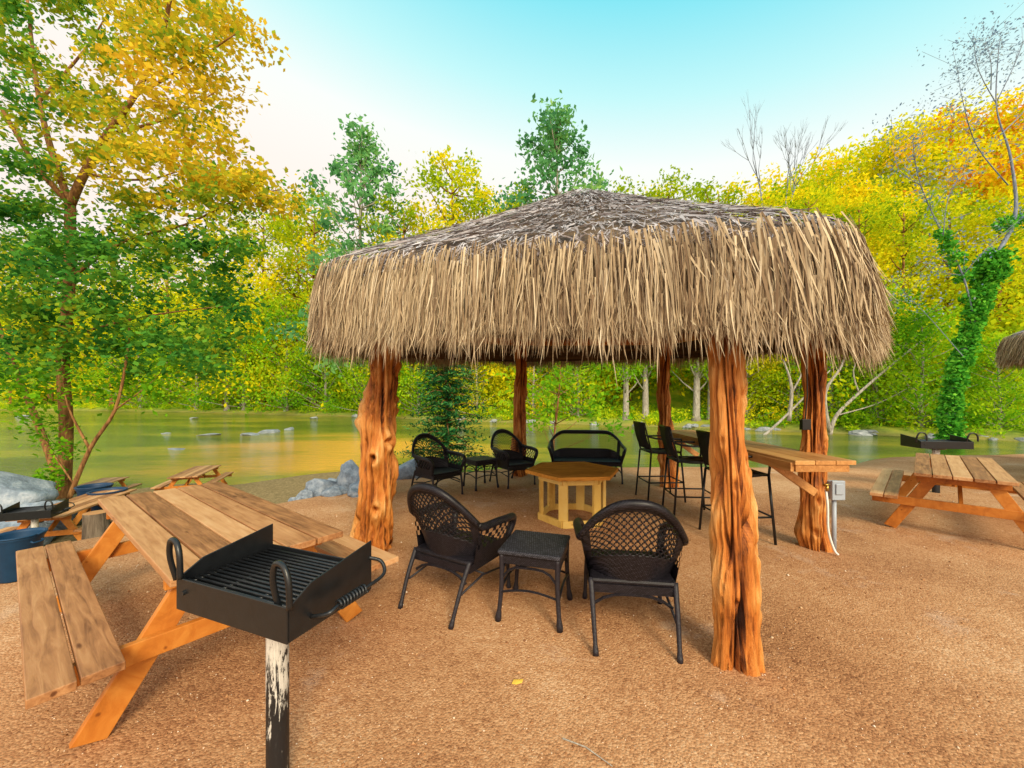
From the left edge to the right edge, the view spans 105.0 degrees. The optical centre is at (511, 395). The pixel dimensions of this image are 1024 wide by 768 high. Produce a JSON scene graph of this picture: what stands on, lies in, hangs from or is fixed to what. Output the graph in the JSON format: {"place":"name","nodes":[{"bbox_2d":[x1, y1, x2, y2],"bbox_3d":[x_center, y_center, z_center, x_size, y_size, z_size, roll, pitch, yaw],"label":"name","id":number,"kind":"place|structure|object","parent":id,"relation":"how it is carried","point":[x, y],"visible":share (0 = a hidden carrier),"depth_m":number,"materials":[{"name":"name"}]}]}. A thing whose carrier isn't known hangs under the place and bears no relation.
{"place":"outdoors","nodes":[
{"label":"outdoors","id":0,"kind":"place"},
{"bbox_2d":[0,155,1023,767],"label":"ground","id":1,"kind":"structure","parent":0,"point":[544,665],"depth_m":2.43,"materials":[{"name":"sand"}]},
{"bbox_2d":[0,527,48,583],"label":"round bin","id":2,"kind":"object","parent":1,"relation":"on","point":[12,542],"visible":0.78,"depth_m":3.41,"materials":[{"name":"blue plastic"}]},
{"bbox_2d":[0,471,58,511],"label":"boulder","id":3,"kind":"object","parent":1,"relation":"on","point":[16,488],"visible":0.56,"depth_m":9.27,"materials":[{"name":"stone"}]},
{"bbox_2d":[0,521,59,545],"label":"boulder","id":4,"kind":"object","parent":1,"relation":"on","point":[47,540],"visible":0.14,"depth_m":7.17,"materials":[{"name":"stone"}]},
{"bbox_2d":[0,498,74,527],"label":"park grill","id":5,"kind":"object","parent":1,"relation":"on","point":[16,512],"visible":0.88,"depth_m":6.21,"materials":[{"name":"metal"}]},
{"bbox_2d":[0,230,86,404],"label":"golden tree","id":6,"kind":"object","parent":1,"relation":"on","point":[9,398],"visible":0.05,"depth_m":88.95,"materials":[{"name":"yellow plant"}]},
{"bbox_2d":[20,500,78,529],"bbox_3d":[-9.709,2.623,7.993,1.218,0.972,1.664,-2,-5,-3],"label":"boulder","id":7,"kind":"object","parent":1,"relation":"on","point":[60,525],"visible":0.14,"depth_m":7.93,"materials":[{"name":"stone"}]},
{"bbox_2d":[0,227,123,405],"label":"golden tree","id":8,"kind":"object","parent":1,"relation":"on","point":[30,358],"visible":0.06,"depth_m":83.06,"materials":[{"name":"yellow plant"}]},
{"bbox_2d":[0,489,136,539],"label":"picnic table","id":9,"kind":"object","parent":1,"relation":"on","point":[84,503],"visible":0.49,"depth_m":6.98,"materials":[{"name":"brown wood"}]},
{"bbox_2d":[4,236,176,406],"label":"golden tree","id":10,"kind":"object","parent":1,"relation":"on","point":[86,323],"visible":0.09,"depth_m":81.56,"materials":[{"name":"yellow plant"}]},
{"bbox_2d":[73,482,113,495],"bbox_3d":[-9.459,2.380,8.900,0.628,0.702,0.628,0,0,39],"label":"round bin","id":11,"kind":"object","parent":1,"relation":"on","point":[82,489],"visible":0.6,"depth_m":8.84,"materials":[{"name":"blue plastic"}]},
{"bbox_2d":[81,510,110,539],"bbox_3d":[-5.920,1.996,5.600,0.392,0.688,0.386,0,0,0],"label":"tree stump","id":12,"kind":"object","parent":1,"relation":"on","point":[96,523],"visible":0.48,"depth_m":5.50,"materials":[{"name":"wood"}]},
{"bbox_2d":[0,311,196,499],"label":"leaning sapling","id":13,"kind":"object","parent":1,"relation":"on","point":[35,395],"visible":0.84,"depth_m":10.25,"materials":[{"name":"green plant"}]},
{"bbox_2d":[68,477,141,493],"bbox_3d":[-12.600,2.954,11.899,1.358,0.607,1.892,0,0,-18],"label":"picnic table","id":14,"kind":"object","parent":1,"relation":"on","point":[120,480],"visible":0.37,"depth_m":12.44,"materials":[{"name":"brown wood"}]},
{"bbox_2d":[86,487,127,522],"bbox_3d":[-8.640,2.367,8.400,0.628,0.702,0.628,0,0,-39],"label":"round bin","id":15,"kind":"object","parent":1,"relation":"on","point":[96,507],"visible":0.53,"depth_m":8.29,"materials":[{"name":"blue plastic"}]},
{"bbox_2d":[72,320,187,410],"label":"lime green tree","id":16,"kind":"object","parent":1,"relation":"on","point":[115,393],"visible":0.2,"depth_m":73.62,"materials":[{"name":"green plant"}]},
{"bbox_2d":[75,223,233,406],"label":"golden tree","id":17,"kind":"object","parent":1,"relation":"on","point":[166,283],"visible":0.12,"depth_m":77.40,"materials":[{"name":"yellow plant"}]},
{"bbox_2d":[0,0,329,499],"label":"riverside tree","id":18,"kind":"object","parent":1,"relation":"on","point":[235,182],"visible":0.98,"depth_m":10.07,"materials":[{"name":"green plant"}]},
{"bbox_2d":[120,312,238,409],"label":"lime green tree","id":19,"kind":"object","parent":1,"relation":"on","point":[197,389],"visible":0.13,"depth_m":69.74,"materials":[{"name":"green plant"}]},
{"bbox_2d":[151,465,233,490],"bbox_3d":[-9.000,2.433,11.200,1.324,0.592,1.844,0,0,-20],"label":"picnic table","id":20,"kind":"object","parent":1,"relation":"on","point":[195,473],"visible":0.86,"depth_m":10.87,"materials":[{"name":"brown wood"}]},
{"bbox_2d":[16,482,398,748],"bbox_3d":[-2.265,1.240,2.890,2.365,0.759,1.697,0,0,38],"label":"picnic table","id":21,"kind":"object","parent":1,"relation":"on","point":[198,522],"visible":0.8,"depth_m":2.29,"materials":[{"name":"brown wood"}]},
{"bbox_2d":[135,227,279,407],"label":"golden tree","id":22,"kind":"object","parent":1,"relation":"on","point":[184,295],"visible":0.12,"depth_m":69.91,"materials":[{"name":"yellow plant"}]},
{"bbox_2d":[198,293,248,410],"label":"cypress tree","id":23,"kind":"object","parent":1,"relation":"on","point":[227,407],"visible":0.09,"depth_m":68.03,"materials":[{"name":"green plant"}]},
{"bbox_2d":[147,207,316,408],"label":"golden tree","id":24,"kind":"object","parent":1,"relation":"on","point":[256,261],"visible":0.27,"depth_m":65.70,"materials":[{"name":"yellow plant"}]},
{"bbox_2d":[182,309,281,412],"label":"lime green tree","id":25,"kind":"object","parent":1,"relation":"on","point":[197,400],"visible":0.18,"depth_m":64.83,"materials":[{"name":"green plant"}]},
{"bbox_2d":[166,524,385,767],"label":"park grill","id":26,"kind":"object","parent":1,"relation":"on","point":[279,598],"visible":1,"depth_m":1.55,"materials":[{"name":"black metal"}]},
{"bbox_2d":[214,214,340,405],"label":"golden tree","id":27,"kind":"object","parent":1,"relation":"on","point":[275,279],"visible":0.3,"depth_m":65.15,"materials":[{"name":"yellow plant"}]},
{"bbox_2d":[224,292,335,414],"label":"lime green tree","id":28,"kind":"object","parent":1,"relation":"on","point":[271,396],"visible":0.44,"depth_m":61.13,"materials":[{"name":"green plant"}]},
{"bbox_2d":[221,195,366,408],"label":"golden tree","id":29,"kind":"object","parent":1,"relation":"on","point":[306,243],"visible":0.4,"depth_m":61.43,"materials":[{"name":"yellow plant"}]},
{"bbox_2d":[294,490,313,499],"bbox_3d":[-3.419,1.666,6.494,0.296,0.250,0.313,0,0,-20],"label":"boulder","id":30,"kind":"object","parent":1,"relation":"on","point":[304,494],"visible":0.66,"depth_m":6.40,"materials":[{"name":"stone"}]},
{"bbox_2d":[262,318,358,414],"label":"lime green tree","id":31,"kind":"object","parent":1,"relation":"on","point":[325,385],"visible":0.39,"depth_m":58.23,"materials":[{"name":"green plant"}]},
{"bbox_2d":[304,478,338,496],"bbox_3d":[-3.283,1.671,6.809,0.570,0.526,0.563,0,0,31],"label":"boulder","id":32,"kind":"object","parent":1,"relation":"on","point":[317,487],"visible":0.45,"depth_m":6.63,"materials":[{"name":"stone"}]},
{"bbox_2d":[320,486,342,496],"bbox_3d":[-2.981,1.612,6.489,0.313,0.228,0.309,0,0,-40],"label":"bank stone","id":33,"kind":"object","parent":1,"relation":"on","point":[332,491],"visible":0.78,"depth_m":6.41,"materials":[{"name":"stone"}]},
{"bbox_2d":[264,113,416,402],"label":"sycamore tree","id":34,"kind":"object","parent":1,"relation":"on","point":[362,149],"visible":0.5,"depth_m":55.76,"materials":[{"name":"green plant"}]},
{"bbox_2d":[339,486,347,493],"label":"bank stone","id":35,"kind":"object","parent":1,"relation":"on","point":[343,489],"visible":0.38,"depth_m":6.56,"materials":[{"name":"stone"}]},
{"bbox_2d":[336,459,359,488],"bbox_3d":[-2.839,1.560,6.983,0.462,0.813,0.529,0,0,-44],"label":"boulder","id":36,"kind":"object","parent":1,"relation":"on","point":[348,474],"visible":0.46,"depth_m":6.86,"materials":[{"name":"stone"}]},
{"bbox_2d":[347,488,357,497],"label":"bank stone","id":37,"kind":"object","parent":1,"relation":"on","point":[352,492],"visible":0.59,"depth_m":6.31,"materials":[{"name":"stone"}]},
{"bbox_2d":[348,480,359,489],"bbox_3d":[-2.538,1.585,6.689,0.442,0.337,0.395,0,0,-40],"label":"boulder","id":38,"kind":"object","parent":1,"relation":"on","point":[355,485],"visible":0.12,"depth_m":6.61,"materials":[{"name":"stone"}]},
{"bbox_2d":[316,357,407,413],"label":"lime green tree","id":39,"kind":"object","parent":1,"relation":"on","point":[355,382],"visible":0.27,"depth_m":53.77,"materials":[{"name":"green plant"}]},
{"bbox_2d":[349,360,414,411],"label":"rounded tree","id":40,"kind":"object","parent":1,"relation":"on","point":[397,390],"visible":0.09,"depth_m":52.93,"materials":[{"name":"green plant"}]},
{"bbox_2d":[321,193,462,409],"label":"golden tree","id":41,"kind":"object","parent":1,"relation":"on","point":[409,209],"visible":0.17,"depth_m":56.09,"materials":[{"name":"yellow plant"}]},
{"bbox_2d":[398,459,421,479],"bbox_3d":[-2.088,1.560,7.840,0.560,0.622,0.620,0,0,44],"label":"boulder","id":42,"kind":"object","parent":1,"relation":"on","point":[407,469],"visible":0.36,"depth_m":7.66,"materials":[{"name":"stone"}]},
{"bbox_2d":[397,360,449,415],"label":"lime green tree","id":43,"kind":"object","parent":1,"relation":"on","point":[410,380],"visible":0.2,"depth_m":49.63,"materials":[{"name":"green plant"}]},
{"bbox_2d":[411,433,465,500],"bbox_3d":[-1.257,1.133,6.486,0.772,0.988,0.769,0,0,44],"label":"wicker armchair","id":44,"kind":"object","parent":1,"relation":"on","point":[432,468],"visible":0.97,"depth_m":6.50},
{"bbox_2d":[394,360,494,472],"bbox_3d":[-2.098,1.258,12.886,3.664,5.253,4.305,0,0,0],"label":"juniper tree","id":45,"kind":"object","parent":1,"relation":"on","point":[446,389],"visible":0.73,"depth_m":12.81,"materials":[{"name":"green plant"}]},
{"bbox_2d":[395,143,505,406],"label":"golden tree","id":46,"kind":"object","parent":1,"relation":"on","point":[436,180],"visible":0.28,"depth_m":53.81,"materials":[{"name":"yellow plant"}]},
{"bbox_2d":[398,483,516,629],"bbox_3d":[-0.447,1.133,3.176,0.769,0.988,0.772,0,0,31],"label":"wicker armchair","id":47,"kind":"object","parent":1,"relation":"on","point":[451,547],"visible":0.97,"depth_m":2.95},
{"bbox_2d":[420,180,531,402],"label":"golden tree","id":48,"kind":"object","parent":1,"relation":"on","point":[486,196],"visible":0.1,"depth_m":53.48,"materials":[{"name":"yellow plant"}]},
{"bbox_2d":[449,362,510,418],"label":"rounded tree","id":49,"kind":"object","parent":1,"relation":"on","point":[479,387],"visible":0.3,"depth_m":46.29,"materials":[{"name":"green plant"}]},
{"bbox_2d":[463,455,498,490],"bbox_3d":[-0.560,1.365,7.000,0.494,0.515,0.494,0,0,-35],"label":"wicker side table","id":50,"kind":"object","parent":1,"relation":"on","point":[482,461],"visible":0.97,"depth_m":6.89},
{"bbox_2d":[0,82,1023,416],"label":"hillside wood","id":51,"kind":"object","parent":1,"relation":"on","point":[836,172],"visible":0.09,"depth_m":53.48,"materials":[{"name":"yellow plant"}]},
{"bbox_2d":[0,386,1023,437],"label":"undergrowth","id":52,"kind":"object","parent":1,"relation":"on","point":[654,418],"visible":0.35,"depth_m":38.14,"materials":[{"name":"green plant"}]},
{"bbox_2d":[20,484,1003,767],"bbox_3d":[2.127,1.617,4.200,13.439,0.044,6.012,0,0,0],"label":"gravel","id":53,"kind":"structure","parent":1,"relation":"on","point":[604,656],"depth_m":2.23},
{"bbox_2d":[489,429,537,488],"bbox_3d":[-0.009,1.133,7.293,0.769,0.988,0.772,0,0,-34],"label":"wicker armchair","id":54,"kind":"object","parent":1,"relation":"on","point":[511,460],"visible":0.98,"depth_m":7.35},
{"bbox_2d":[512,679,522,683],"bbox_3d":[0.031,1.620,2.231,0.074,0.010,0.038,0,0,-23],"label":"fallen leaf","id":55,"kind":"object","parent":1,"relation":"on","point":[517,681],"visible":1,"depth_m":2.23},
{"bbox_2d":[459,182,585,404],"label":"golden tree","id":56,"kind":"object","parent":1,"relation":"on","point":[516,205],"visible":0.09,"depth_m":47.83,"materials":[{"name":"yellow plant"}]},
{"bbox_2d":[486,364,578,419],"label":"rounded tree","id":57,"kind":"object","parent":1,"relation":"on","point":[533,404],"visible":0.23,"depth_m":43.25,"materials":[{"name":"green plant"}]},
{"bbox_2d":[495,530,572,632],"bbox_3d":[0.180,1.365,2.980,0.494,0.515,0.494,0,0,17],"label":"wicker side table","id":58,"kind":"object","parent":1,"relation":"on","point":[523,549],"visible":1,"depth_m":2.83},
{"bbox_2d":[480,89,622,405],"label":"sycamore tree","id":59,"kind":"object","parent":1,"relation":"on","point":[555,138],"visible":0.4,"depth_m":47.97,"materials":[{"name":"green plant"}]},
{"bbox_2d":[478,362,637,461],"bbox_3d":[1.613,0.455,12.614,4.360,7.233,4.382,0,0,45],"label":"slender tree","id":60,"kind":"object","parent":1,"relation":"on","point":[596,370],"visible":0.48,"depth_m":12.28,"materials":[{"name":"green plant"}]},
{"bbox_2d":[525,462,617,528],"bbox_3d":[0.800,1.292,5.200,1.257,0.655,1.091,0,0,-6],"label":"hexagonal coffee table","id":61,"kind":"object","parent":1,"relation":"on","point":[563,476],"visible":0.94,"depth_m":5.02,"materials":[{"name":"yellow wood"}]},
{"bbox_2d":[537,361,612,420],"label":"lime green tree","id":62,"kind":"object","parent":1,"relation":"on","point":[567,383],"visible":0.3,"depth_m":41.66,"materials":[{"name":"green plant"}]},
{"bbox_2d":[547,430,626,483],"bbox_3d":[1.426,1.158,7.601,1.469,0.938,0.772,0,0,7],"label":"wicker loveseat","id":63,"kind":"object","parent":1,"relation":"on","point":[606,457],"visible":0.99,"depth_m":7.81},
{"bbox_2d":[562,738,612,766],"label":"twig","id":64,"kind":"object","parent":1,"relation":"on","point":[565,739],"visible":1,"depth_m":1.81,"materials":[{"name":"brown plant"}]},
{"bbox_2d":[302,188,896,676],"bbox_3d":[0.654,-0.542,5.308,6.170,4.484,6.912,0,0,0],"label":"thatched hut","id":65,"kind":"object","parent":1,"relation":"on","point":[576,278],"visible":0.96,"depth_m":2.57,"materials":[{"name":"plant"}]},
{"bbox_2d":[660,430,855,495],"bbox_3d":[2.888,0.816,5.280,0.588,0.431,3.300,0,0,0],"label":"bar counter","id":66,"kind":"object","parent":65,"relation":"attached to","point":[785,462],"visible":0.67,"depth_m":4.03,"materials":[{"name":"brown wood"}]},
{"bbox_2d":[799,358,810,429],"bbox_3d":[3.060,-0.122,4.101,0.090,0.955,0.052,0,0,0],"label":"switch box","id":67,"kind":"object","parent":65,"relation":"attached to","point":[805,424],"visible":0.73,"depth_m":4.09,"materials":[{"name":"black metal"}]},
{"bbox_2d":[827,480,844,551],"bbox_3d":[3.360,1.272,4.079,0.135,0.795,0.113,0,0,0],"label":"outlet post","id":68,"kind":"object","parent":65,"relation":"attached to","point":[836,491],"visible":0.91,"depth_m":4.07,"materials":[{"name":"grey plastic"}]},
{"bbox_2d":[602,361,656,420],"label":"birch tree","id":69,"kind":"object","parent":1,"relation":"on","point":[625,379],"visible":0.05,"depth_m":39.74,"materials":[{"name":"green plant"}]},
{"bbox_2d":[572,175,687,400],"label":"golden tree","id":70,"kind":"object","parent":1,"relation":"on","point":[620,188],"visible":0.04,"depth_m":45.52,"materials":[{"name":"yellow plant"}]},
{"bbox_2d":[573,499,688,663],"bbox_3d":[0.823,1.133,2.779,0.769,0.988,0.772,0,0,8],"label":"wicker armchair","id":71,"kind":"object","parent":1,"relation":"on","point":[643,573],"visible":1,"depth_m":2.56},
{"bbox_2d":[614,361,656,418],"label":"tree","id":72,"kind":"object","parent":1,"relation":"on","point":[645,402],"visible":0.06,"depth_m":39.88,"materials":[{"name":"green plant"}]},
{"bbox_2d":[633,421,685,502],"bbox_3d":[2.308,1.014,6.199,0.652,1.214,0.530,0,0,-3],"label":"bar stool","id":73,"kind":"object","parent":1,"relation":"on","point":[640,431],"visible":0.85,"depth_m":6.09,"materials":[{"name":"black metal"}]},
{"bbox_2d":[650,358,708,421],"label":"tree","id":74,"kind":"object","parent":1,"relation":"on","point":[696,389],"visible":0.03,"depth_m":37.53,"materials":[{"name":"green plant"}]},
{"bbox_2d":[637,164,730,385],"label":"golden tree","id":75,"kind":"object","parent":1,"relation":"on","point":[668,195],"visible":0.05,"depth_m":47.16,"materials":[{"name":"yellow plant"}]},
{"bbox_2d":[659,424,710,514],"bbox_3d":[2.398,1.014,5.352,0.652,1.214,0.530,0,0,5],"label":"bar stool","id":76,"kind":"object","parent":1,"relation":"on","point":[667,436],"visible":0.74,"depth_m":5.34,"materials":[{"name":"black metal"}]},
{"bbox_2d":[671,359,748,419],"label":"cypress tree","id":77,"kind":"object","parent":1,"relation":"on","point":[706,377],"visible":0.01,"depth_m":37.83,"materials":[{"name":"green plant"}]},
{"bbox_2d":[638,172,800,398],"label":"golden tree","id":78,"kind":"object","parent":1,"relation":"on","point":[725,195],"visible":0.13,"depth_m":42.02,"materials":[{"name":"yellow plant"}]},
{"bbox_2d":[696,430,776,544],"bbox_3d":[2.538,1.014,4.499,0.652,1.214,0.530,0,0,-2],"label":"bar stool","id":79,"kind":"object","parent":1,"relation":"on","point":[703,437],"visible":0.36,"depth_m":4.52,"materials":[{"name":"black metal"}]},
{"bbox_2d":[691,354,799,423],"bbox_3d":[21.602,-1.537,36.126,7.462,9.669,8.272,0,0,-3],"label":"rounded tree","id":80,"kind":"object","parent":1,"relation":"on","point":[754,403],"visible":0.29,"depth_m":34.62,"materials":[{"name":"green plant"}]},
{"bbox_2d":[701,179,815,394],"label":"golden tree","id":81,"kind":"object","parent":1,"relation":"on","point":[775,198],"visible":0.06,"depth_m":41.05,"materials":[{"name":"yellow plant"}]},
{"bbox_2d":[755,427,772,430],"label":"shore rock","id":82,"kind":"object","parent":1,"relation":"on","point":[762,428],"visible":0.58,"depth_m":32.63,"materials":[{"name":"stone"}]},
{"bbox_2d":[721,93,846,207],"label":"bare tree","id":83,"kind":"object","parent":1,"relation":"on","point":[788,160],"visible":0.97,"depth_m":47.60,"materials":[{"name":"grey plant"}]},
{"bbox_2d":[747,351,880,424],"bbox_3d":[25.246,-2.428,34.792,9.143,11.848,10.136,0,0,28],"label":"rounded tree","id":84,"kind":"object","parent":1,"relation":"on","point":[796,410],"visible":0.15,"depth_m":34.07,"materials":[{"name":"green plant"}]},
{"bbox_2d":[765,179,893,369],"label":"golden tree","id":85,"kind":"object","parent":1,"relation":"on","point":[826,202],"visible":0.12,"depth_m":40.26,"materials":[{"name":"yellow plant"}]},
{"bbox_2d":[822,484,838,555],"bbox_3d":[3.236,1.255,3.992,0.137,0.716,0.068,0,0,44],"label":"water hose","id":86,"kind":"object","parent":1,"relation":"on","point":[827,515],"visible":1,"depth_m":3.99,"materials":[{"name":"white plastic"}]},
{"bbox_2d":[747,329,924,429],"bbox_3d":[26.479,-2.929,33.614,11.692,11.928,10.177,0,0,8],"label":"lime green tree","id":87,"kind":"object","parent":1,"relation":"on","point":[850,374],"visible":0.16,"depth_m":32.39,"materials":[{"name":"green plant"}]},
{"bbox_2d":[848,430,872,435],"bbox_3d":[25.878,2.837,29.284,1.213,0.590,1.061,0,0,9],"label":"shore rock","id":88,"kind":"object","parent":1,"relation":"on","point":[860,432],"visible":0.74,"depth_m":29.02,"materials":[{"name":"stone"}]},
{"bbox_2d":[863,429,878,432],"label":"shore rock","id":89,"kind":"object","parent":1,"relation":"on","point":[872,431],"visible":0.31,"depth_m":29.56,"materials":[{"name":"stone"}]},
{"bbox_2d":[828,190,928,380],"bbox_3d":[35.561,-10.999,40.679,14.536,19.376,14.505,0,0,-28],"label":"golden tree","id":90,"kind":"object","parent":1,"relation":"on","point":[858,203],"visible":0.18,"depth_m":38.28,"materials":[{"name":"yellow plant"}]},
{"bbox_2d":[827,277,993,429],"bbox_3d":[29.524,-3.239,32.768,10.766,12.618,12.368,0,0,-21],"label":"lime green tree","id":91,"kind":"object","parent":1,"relation":"on","point":[876,388],"visible":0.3,"depth_m":30.39,"materials":[{"name":"green plant"}]},
{"bbox_2d":[834,194,1022,386],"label":"golden tree","id":92,"kind":"object","parent":1,"relation":"on","point":[903,237],"visible":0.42,"depth_m":35.64,"materials":[{"name":"yellow plant"}]},
{"bbox_2d":[844,304,1023,429],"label":"lime green tree","id":93,"kind":"object","parent":1,"relation":"on","point":[921,398],"visible":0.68,"depth_m":28.80,"materials":[{"name":"green plant"}]},
{"bbox_2d":[900,432,978,492],"bbox_3d":[7.143,1.154,6.598,0.945,1.123,0.453,0,0,8],"label":"park grill","id":94,"kind":"object","parent":1,"relation":"on","point":[936,446],"visible":0.92,"depth_m":6.46,"materials":[{"name":"metal"}]},
{"bbox_2d":[858,2,1023,439],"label":"ivy covered tree","id":95,"kind":"object","parent":1,"relation":"on","point":[988,273],"visible":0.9,"depth_m":25.29,"materials":[{"name":"green plant"}]},
{"bbox_2d":[870,453,1023,532],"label":"picnic table","id":96,"kind":"object","parent":1,"relation":"on","point":[996,480],"visible":1,"depth_m":4.63,"materials":[{"name":"brown wood"}]},
{"bbox_2d":[891,181,1023,362],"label":"golden tree","id":97,"kind":"object","parent":1,"relation":"on","point":[958,204],"visible":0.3,"depth_m":36.46,"materials":[{"name":"yellow plant"}]},
{"bbox_2d":[937,327,1023,428],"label":"lime green tree","id":98,"kind":"object","parent":1,"relation":"on","point":[998,380],"visible":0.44,"depth_m":27.17,"materials":[{"name":"green plant"}]},
{"bbox_2d":[939,194,1023,372],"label":"golden tree","id":99,"kind":"object","parent":1,"relation":"on","point":[994,215],"visible":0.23,"depth_m":34.41,"materials":[{"name":"yellow plant"}]},
{"bbox_2d":[993,330,1023,373],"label":"thatched hut","id":100,"kind":"object","parent":1,"relation":"on","point":[1009,353],"visible":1,"depth_m":8.08,"materials":[{"name":"brown plant"}]},
{"bbox_2d":[0,410,1023,496],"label":"water","id":101,"kind":"structure","parent":0,"point":[133,446],"depth_m":23.56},
{"bbox_2d":[197,433,220,435],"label":"river rock","id":102,"kind":"object","parent":101,"relation":"in","point":[209,434],"visible":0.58,"depth_m":28.90,"materials":[{"name":"stone"}]},
{"bbox_2d":[240,432,258,435],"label":"river rock","id":103,"kind":"object","parent":101,"relation":"in","point":[248,434],"visible":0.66,"depth_m":28.91,"materials":[{"name":"stone"}]},
{"bbox_2d":[258,429,279,433],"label":"river rock","id":104,"kind":"object","parent":101,"relation":"in","point":[270,431],"visible":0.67,"depth_m":30.80,"materials":[{"name":"stone"}]},
{"bbox_2d":[763,341,921,434],"bbox_3d":[24.756,-0.500,29.500,12.751,7.925,0.294,0,0,0],"label":"dead tree","id":105,"kind":"object","parent":101,"relation":"in","point":[829,425],"visible":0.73,"depth_m":29.43,"materials":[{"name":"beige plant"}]},
{"bbox_2d":[0,0,1023,300],"label":"sky","id":106,"kind":"structure","parent":0,"point":[655,85],"materials":[{"name":"blue"}]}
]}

